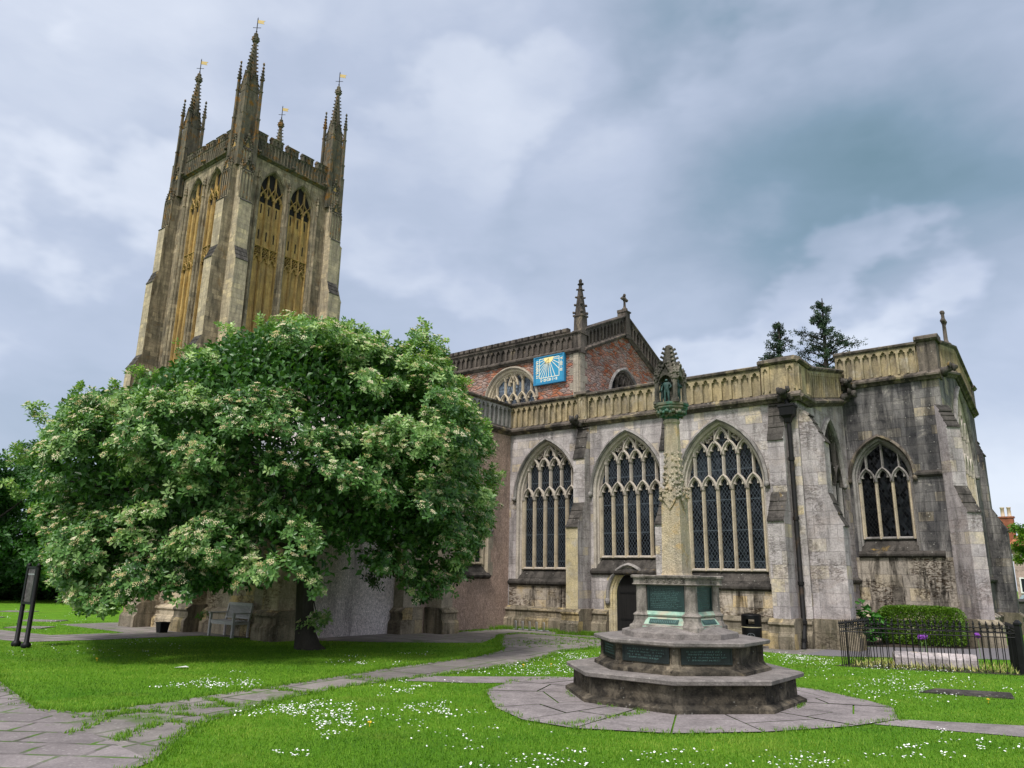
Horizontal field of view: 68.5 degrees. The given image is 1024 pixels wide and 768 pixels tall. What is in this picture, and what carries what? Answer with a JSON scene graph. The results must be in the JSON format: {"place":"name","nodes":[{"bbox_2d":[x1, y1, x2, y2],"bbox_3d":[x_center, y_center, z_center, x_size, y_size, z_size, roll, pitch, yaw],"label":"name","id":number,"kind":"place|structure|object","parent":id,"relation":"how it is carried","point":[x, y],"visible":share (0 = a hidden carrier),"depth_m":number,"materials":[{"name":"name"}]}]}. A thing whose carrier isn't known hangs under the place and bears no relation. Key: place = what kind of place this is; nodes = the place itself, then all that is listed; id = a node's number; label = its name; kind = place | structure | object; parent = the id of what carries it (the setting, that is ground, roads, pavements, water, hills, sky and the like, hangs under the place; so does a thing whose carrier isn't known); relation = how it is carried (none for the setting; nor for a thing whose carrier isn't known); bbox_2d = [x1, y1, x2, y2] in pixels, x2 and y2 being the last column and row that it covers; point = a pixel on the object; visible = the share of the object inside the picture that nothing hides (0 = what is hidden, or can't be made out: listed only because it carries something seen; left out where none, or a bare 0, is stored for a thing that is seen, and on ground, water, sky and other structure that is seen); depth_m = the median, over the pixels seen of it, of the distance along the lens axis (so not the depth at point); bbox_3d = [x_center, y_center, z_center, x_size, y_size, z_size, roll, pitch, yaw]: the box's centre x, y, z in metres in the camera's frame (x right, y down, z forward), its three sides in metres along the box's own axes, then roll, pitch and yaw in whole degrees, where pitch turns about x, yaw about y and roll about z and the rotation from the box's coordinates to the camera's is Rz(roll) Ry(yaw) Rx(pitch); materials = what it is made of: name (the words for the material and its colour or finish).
{"place":"outdoors","nodes":[
{"label":"outdoors","id":0,"kind":"place"},
{"bbox_2d":[0,683,150,767],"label":"path","id":1,"kind":"structure","parent":0,"point":[32,737],"depth_m":7.46,"materials":[{"name":"grey stone"}]},
{"bbox_2d":[0,630,200,641],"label":"path","id":2,"kind":"structure","parent":0,"point":[7,635],"depth_m":19.57,"materials":[{"name":"grey stone"}]},
{"bbox_2d":[39,633,600,760],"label":"path","id":3,"kind":"structure","parent":0,"point":[149,739],"depth_m":10.70,"materials":[{"name":"grey stone"}]},
{"bbox_2d":[61,622,826,654],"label":"pavement","id":4,"kind":"structure","parent":0,"point":[472,636],"depth_m":21.33,"materials":[{"name":"grey stone"}]},
{"bbox_2d":[155,622,170,632],"bbox_3d":[-9.900,6.889,21.302,0.290,0.290,0.290,-10,-18,37],"label":"planter box","id":5,"kind":"object","parent":4,"relation":"on","point":[162,627],"visible":1,"depth_m":21.22,"materials":[{"name":"black metal"}]},
{"bbox_2d":[207,602,253,637],"bbox_3d":[-7.676,6.419,20.501,1.180,0.880,0.630,-10,-18,37],"label":"park bench","id":6,"kind":"object","parent":4,"relation":"on","point":[239,610],"visible":0.99,"depth_m":20.54,"materials":[{"name":"grey wood"}]},
{"bbox_2d":[514,621,548,631],"bbox_3d":[0.565,7.899,24.568,1.450,0.297,0.210,-10,-18,37],"label":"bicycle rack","id":7,"kind":"object","parent":4,"relation":"on","point":[530,629],"visible":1,"depth_m":24.53,"materials":[{"name":"metal"}]},
{"bbox_2d":[741,613,761,637],"bbox_3d":[6.276,6.460,19.689,0.523,0.882,0.530,-10,-18,37],"label":"litter bin","id":8,"kind":"object","parent":4,"relation":"on","point":[754,629],"visible":0.78,"depth_m":19.54,"materials":[{"name":"black plastic"}]},
{"bbox_2d":[406,676,556,682],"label":"path","id":9,"kind":"structure","parent":0,"point":[481,679],"depth_m":12.76,"materials":[{"name":"grey stone"}]},
{"bbox_2d":[0,591,1023,767],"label":"lawn","id":10,"kind":"structure","parent":0,"point":[48,609],"depth_m":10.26,"materials":[{"name":"green plant"}]},
{"bbox_2d":[0,610,38,611],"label":"ledger stone","id":11,"kind":"object","parent":10,"relation":"on","point":[15,611],"visible":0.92,"depth_m":29.95,"materials":[{"name":"grey stone"}]},
{"bbox_2d":[0,453,46,590],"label":"dark tree","id":12,"kind":"object","parent":10,"relation":"on","point":[7,543],"visible":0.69,"depth_m":38.87,"materials":[{"name":"green plant"}]},
{"bbox_2d":[11,563,41,647],"bbox_3d":[-10.886,4.956,16.914,0.740,1.820,0.190,-10,-18,37],"label":"notice board","id":13,"kind":"object","parent":10,"relation":"on","point":[30,587],"visible":0.98,"depth_m":16.89,"materials":[{"name":"black metal"}]},
{"bbox_2d":[4,626,55,628],"bbox_3d":[-14.226,7.181,22.209,1.100,0.025,0.700,1,-14,1],"label":"ledger stone","id":14,"kind":"object","parent":10,"relation":"on","point":[37,627],"visible":0.71,"depth_m":22.04,"materials":[{"name":"grey stone"}]},
{"bbox_2d":[1,439,73,539],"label":"dark tree","id":15,"kind":"object","parent":10,"relation":"on","point":[28,472],"visible":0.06,"depth_m":42.93,"materials":[{"name":"green plant"}]},
{"bbox_2d":[17,619,67,621],"bbox_3d":[-15.677,7.907,25.145,1.300,0.025,0.700,1,-14,1],"label":"ledger stone","id":16,"kind":"object","parent":10,"relation":"on","point":[38,620],"visible":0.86,"depth_m":24.98,"materials":[{"name":"grey stone"}]},
{"bbox_2d":[0,495,101,601],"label":"dark tree","id":17,"kind":"object","parent":10,"relation":"on","point":[26,551],"visible":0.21,"depth_m":38.13,"materials":[{"name":"green plant"}]},
{"bbox_2d":[0,550,110,600],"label":"shrubbery","id":18,"kind":"object","parent":10,"relation":"on","point":[14,591],"visible":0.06,"depth_m":41.25,"materials":[{"name":"green plant"}]},
{"bbox_2d":[0,309,506,649],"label":"flowering tree","id":19,"kind":"object","parent":10,"relation":"on","point":[167,460],"visible":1,"depth_m":15.38,"materials":[{"name":"green plant"}]},
{"bbox_2d":[0,624,907,767],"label":"path weeds","id":20,"kind":"object","parent":10,"relation":"on","point":[219,702],"visible":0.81,"depth_m":9.86,"materials":[{"name":"green plant"}]},
{"bbox_2d":[2,614,1021,767],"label":"daisies","id":21,"kind":"object","parent":10,"relation":"on","point":[300,706],"visible":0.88,"depth_m":9.37,"materials":[{"name":"white plant"}]},
{"bbox_2d":[118,18,1023,650],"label":"church","id":22,"kind":"structure","parent":10,"relation":"on","point":[822,502],"depth_m":24.57,"materials":[{"name":"stone"}]},
{"bbox_2d":[465,511,493,571],"bbox_3d":[-1.215,5.062,25.507,0.385,2.619,1.518,-10,-18,37],"label":"window","id":23,"kind":"structure","parent":22,"relation":"in","point":[480,565],"depth_m":25.65,"materials":[{"name":"stone"}]},
{"bbox_2d":[485,366,538,403],"bbox_3d":[-0.010,0.598,35.354,3.261,3.196,0.460,-10,-18,37],"label":"window","id":24,"kind":"structure","parent":22,"relation":"in","point":[513,386],"depth_m":35.58,"materials":[{"name":"stone"}]},
{"bbox_2d":[512,437,572,579],"bbox_3d":[1.248,4.300,26.131,2.929,4.949,0.458,-10,-18,37],"label":"window","id":25,"kind":"structure","parent":22,"relation":"in","point":[544,493],"depth_m":26.41,"materials":[{"name":"stone"}]},
{"bbox_2d":[533,352,565,385],"bbox_3d":[1.615,-0.707,33.961,1.700,1.370,0.434,-10,-18,37],"label":"sundial","id":26,"kind":"object","parent":22,"relation":"attached to","point":[549,369],"visible":1,"depth_m":33.99,"materials":[{"name":"blue paint"}]},
{"bbox_2d":[608,368,636,388],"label":"window","id":27,"kind":"structure","parent":22,"relation":"in","point":[621,377],"depth_m":36.24,"materials":[{"name":"stone"}]},
{"bbox_2d":[588,428,659,568],"bbox_3d":[3.774,3.672,24.267,2.922,4.569,0.463,-10,-18,37],"label":"window","id":28,"kind":"structure","parent":22,"relation":"in","point":[625,488],"depth_m":24.51,"materials":[{"name":"glass"}]},
{"bbox_2d":[604,563,643,631],"bbox_3d":[3.642,6.848,23.426,1.768,2.495,0.300,-10,-18,37],"label":"door","id":29,"kind":"structure","parent":22,"relation":"in","point":[620,598],"depth_m":23.74,"materials":[{"name":"brown wood"}]},
{"bbox_2d":[681,417,770,583],"bbox_3d":[6.275,3.417,22.331,2.942,4.949,0.455,-10,-18,37],"label":"window","id":30,"kind":"structure","parent":22,"relation":"in","point":[725,471],"depth_m":22.41,"materials":[{"name":"glass"}]},
{"bbox_2d":[820,417,847,519],"bbox_3d":[9.866,3.380,23.215,0.395,4.824,2.655,-10,-18,37],"label":"window","id":31,"kind":"structure","parent":22,"relation":"in","point":[839,483],"depth_m":24.03,"materials":[{"name":"stone"}]},
{"bbox_2d":[848,434,920,550],"bbox_3d":[11.989,3.509,24.264,2.094,3.809,0.464,-10,-18,37],"label":"window","id":32,"kind":"structure","parent":22,"relation":"in","point":[882,478],"depth_m":24.38,"materials":[{"name":"glass"}]},
{"bbox_2d":[954,386,979,505],"bbox_3d":[15.852,3.328,26.210,0.389,6.719,4.118,-10,-18,37],"label":"window","id":33,"kind":"structure","parent":22,"relation":"in","point":[971,468],"depth_m":27.37,"materials":[{"name":"stone"}]},
{"bbox_2d":[565,345,806,715],"bbox_3d":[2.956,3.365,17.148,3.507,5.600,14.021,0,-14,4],"label":"memorial cross","id":34,"kind":"object","parent":10,"relation":"on","point":[676,647],"visible":1,"depth_m":10.92,"materials":[{"name":"stone"}]},
{"bbox_2d":[758,321,799,360],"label":"conifer tree","id":35,"kind":"object","parent":10,"relation":"on","point":[779,349],"visible":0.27,"depth_m":49.43,"materials":[{"name":"green plant"}]},
{"bbox_2d":[788,298,867,368],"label":"conifer tree","id":36,"kind":"object","parent":10,"relation":"on","point":[822,320],"visible":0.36,"depth_m":47.56,"materials":[{"name":"green plant"}]},
{"bbox_2d":[920,688,1014,699],"bbox_3d":[7.355,5.006,12.205,1.333,0.020,0.739,-6,-16,25],"label":"ledger stone","id":37,"kind":"object","parent":10,"relation":"on","point":[989,694],"visible":0.92,"depth_m":12.09,"materials":[{"name":"grey stone"}]},
{"bbox_2d":[975,633,982,666],"bbox_3d":[9.954,5.671,16.028,0.126,0.720,0.116,-10,-18,37],"label":"allium","id":38,"kind":"object","parent":10,"relation":"on","point":[977,634],"visible":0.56,"depth_m":16.06,"materials":[{"name":"purple plant"}]},
{"bbox_2d":[998,507,1023,598],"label":"house","id":39,"kind":"structure","parent":10,"relation":"on","point":[1008,519],"depth_m":54.12,"materials":[{"name":"orange stone"}]},
{"bbox_2d":[1019,577,1023,592],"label":"window","id":40,"kind":"structure","parent":39,"relation":"in","point":[1021,579],"depth_m":53.49,"materials":[{"name":"white paint"}]},
{"bbox_2d":[1006,522,1023,577],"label":"garden tree","id":41,"kind":"object","parent":10,"relation":"on","point":[1015,547],"visible":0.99,"depth_m":40.95,"materials":[{"name":"green plant"}]},
{"bbox_2d":[1018,599,1023,613],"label":"boundary wall","id":42,"kind":"structure","parent":10,"relation":"on","point":[1021,604],"depth_m":44.40,"materials":[{"name":"stone"}]},
{"bbox_2d":[0,0,1023,590],"label":"sky","id":43,"kind":"structure","parent":0,"point":[728,169],"materials":[{"name":"grey"}]},
{"bbox_2d":[487,677,896,732],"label":"pavement","id":44,"kind":"structure","parent":0,"point":[524,694],"depth_m":9.78,"materials":[{"name":"grey stone"}]},
{"bbox_2d":[803,647,1009,659],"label":"path","id":45,"kind":"structure","parent":0,"point":[828,652],"depth_m":19.35,"materials":[{"name":"grey stone"}]},
{"bbox_2d":[867,640,979,648],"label":"soil","id":46,"kind":"structure","parent":0,"point":[915,645],"depth_m":21.27,"materials":[{"name":"brown soil"}]},
{"bbox_2d":[855,599,890,641],"bbox_3d":[10.076,6.866,21.764,1.565,1.277,1.370,-10,-18,37],"label":"leafy plant","id":47,"kind":"object","parent":46,"relation":"on","point":[867,607],"visible":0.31,"depth_m":21.46,"materials":[{"name":"green plant"}]},
{"bbox_2d":[877,604,970,647],"bbox_3d":[11.853,6.988,21.753,2.367,1.182,1.167,-10,-18,37],"label":"clipped hedge","id":48,"kind":"object","parent":46,"relation":"on","point":[894,611],"visible":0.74,"depth_m":21.40,"materials":[{"name":"green plant"}]},
{"bbox_2d":[834,661,1019,674],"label":"soil","id":49,"kind":"structure","parent":0,"point":[925,669],"depth_m":15.53,"materials":[{"name":"brown soil"}]},
{"bbox_2d":[838,617,1023,674],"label":"iron railing","id":50,"kind":"object","parent":49,"relation":"on","point":[1014,637],"visible":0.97,"depth_m":15.75,"materials":[{"name":"black metal"}]},
{"bbox_2d":[892,651,978,667],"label":"tomb slab","id":51,"kind":"structure","parent":49,"relation":"on","point":[974,664],"depth_m":16.08,"materials":[{"name":"stone"}]},
{"bbox_2d":[853,656,1019,673],"bbox_3d":[8.958,5.981,16.146,3.260,0.143,2.047,-4,-15,20],"label":"bulb foliage","id":52,"kind":"object","parent":49,"relation":"on","point":[885,663],"visible":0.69,"depth_m":15.78,"materials":[{"name":"green plant"}]},
{"bbox_2d":[876,719,1023,736],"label":"path","id":53,"kind":"structure","parent":0,"point":[1009,730],"depth_m":9.27,"materials":[{"name":"grey stone"}]}
]}

